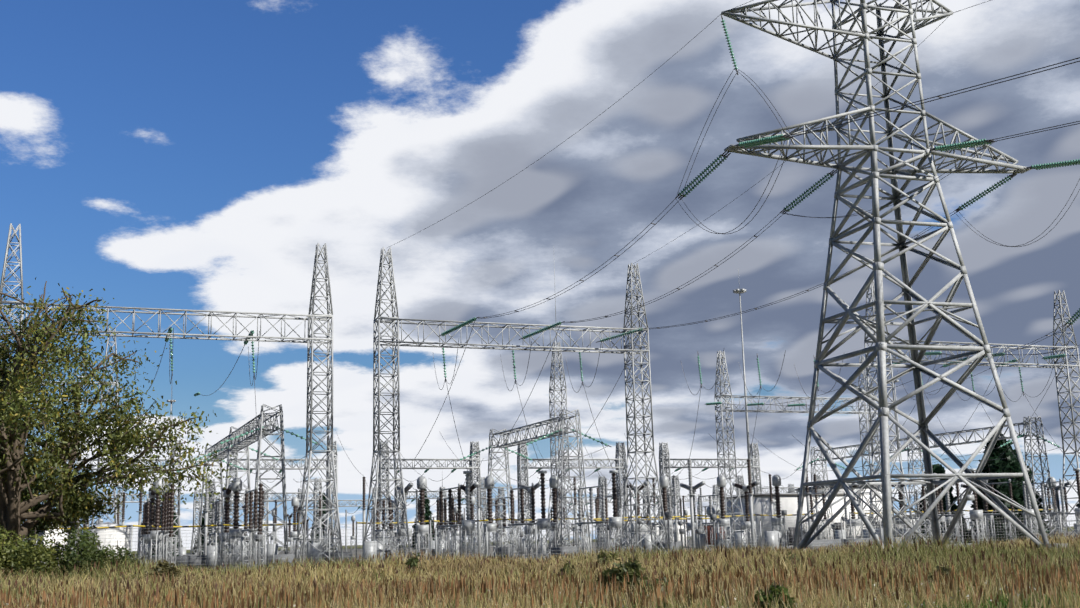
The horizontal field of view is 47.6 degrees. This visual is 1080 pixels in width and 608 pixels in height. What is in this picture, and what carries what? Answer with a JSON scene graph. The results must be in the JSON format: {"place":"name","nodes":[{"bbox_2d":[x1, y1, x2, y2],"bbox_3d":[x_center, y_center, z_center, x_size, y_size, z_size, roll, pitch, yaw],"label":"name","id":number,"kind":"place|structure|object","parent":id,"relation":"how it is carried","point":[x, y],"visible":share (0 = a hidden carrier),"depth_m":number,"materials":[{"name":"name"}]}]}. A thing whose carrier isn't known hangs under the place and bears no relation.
{"place":"outdoors","nodes":[
{"label":"outdoors","id":0,"kind":"place"},
{"bbox_2d":[0,0,1079,550],"label":"sky","id":1,"kind":"structure","parent":0,"point":[165,154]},
{"bbox_2d":[82,19,1079,511],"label":"glass insulators","id":2,"kind":"object","parent":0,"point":[704,173],"visible":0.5,"depth_m":80.46,"materials":[{"name":"green"}]},
{"bbox_2d":[132,526,1073,590],"bbox_3d":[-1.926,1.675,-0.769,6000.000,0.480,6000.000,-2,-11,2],"label":"ground","id":3,"kind":"structure","parent":0,"point":[360,546],"depth_m":774.30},
{"bbox_2d":[0,281,948,594],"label":"branches","id":4,"kind":"object","parent":3,"relation":"on","point":[12,511],"visible":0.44,"depth_m":58.81,"materials":[{"name":"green plant"}]},
{"bbox_2d":[0,530,1079,607],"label":"grass","id":5,"kind":"structure","parent":3,"relation":"on","point":[1011,574],"depth_m":32.86,"materials":[{"name":"beige plant"}]},
{"bbox_2d":[73,0,1079,517],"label":"conductors","id":6,"kind":"structure","parent":3,"relation":"on","point":[833,172],"depth_m":81.89,"materials":[{"name":"grey metal"}]},
{"bbox_2d":[721,0,1048,552],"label":"transmission tower","id":7,"kind":"structure","parent":3,"relation":"on","point":[883,407],"depth_m":71.45,"materials":[{"name":"metal"}]},
{"bbox_2d":[136,485,1074,581],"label":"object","id":8,"kind":"structure","parent":0,"point":[414,550],"depth_m":154.48,"materials":[{"name":"grey metal"}]},
{"bbox_2d":[23,485,917,562],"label":"white buildings","id":9,"kind":"structure","parent":8,"relation":"on","point":[789,504],"depth_m":149.37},
{"bbox_2d":[0,223,1079,569],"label":"substation gantries","id":10,"kind":"object","parent":8,"relation":"on","point":[378,491],"visible":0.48,"depth_m":97.95,"materials":[{"name":"grey metal"}]},
{"bbox_2d":[0,278,1079,607],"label":"foliage","id":11,"kind":"object","parent":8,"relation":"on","point":[26,552],"visible":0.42,"depth_m":58.94,"materials":[{"name":"green plant"}]},
{"bbox_2d":[23,509,1079,567],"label":"perimeter fence","id":12,"kind":"object","parent":8,"relation":"on","point":[486,539],"visible":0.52,"depth_m":70.72,"materials":[{"name":"grey metal"}]},
{"bbox_2d":[26,507,1078,571],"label":"yard clutter","id":13,"kind":"object","parent":8,"relation":"on","point":[192,560],"visible":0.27,"depth_m":89.99,"materials":[{"name":"grey paint"}]},
{"bbox_2d":[54,508,1056,528],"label":"barriers","id":14,"kind":"object","parent":8,"relation":"on","point":[600,519],"visible":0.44,"depth_m":95.38,"materials":[{"name":"yellow metal"}]},
{"bbox_2d":[44,270,1079,568],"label":"grey equipment","id":15,"kind":"object","parent":8,"relation":"on","point":[542,522],"visible":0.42,"depth_m":99.00,"materials":[{"name":"paint"}]},
{"bbox_2d":[71,459,1079,540],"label":"insulators","id":16,"kind":"object","parent":8,"relation":"on","point":[151,514],"visible":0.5,"depth_m":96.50,"materials":[{"name":"grey ceramic"}]},
{"bbox_2d":[695,526,725,544],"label":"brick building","id":17,"kind":"structure","parent":8,"relation":"on","point":[708,534],"depth_m":191.79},
{"bbox_2d":[654,522,907,544],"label":"doors and windows","id":18,"kind":"structure","parent":8,"relation":"on","point":[792,532],"depth_m":149.17,"materials":[{"name":"grey"}]}
]}

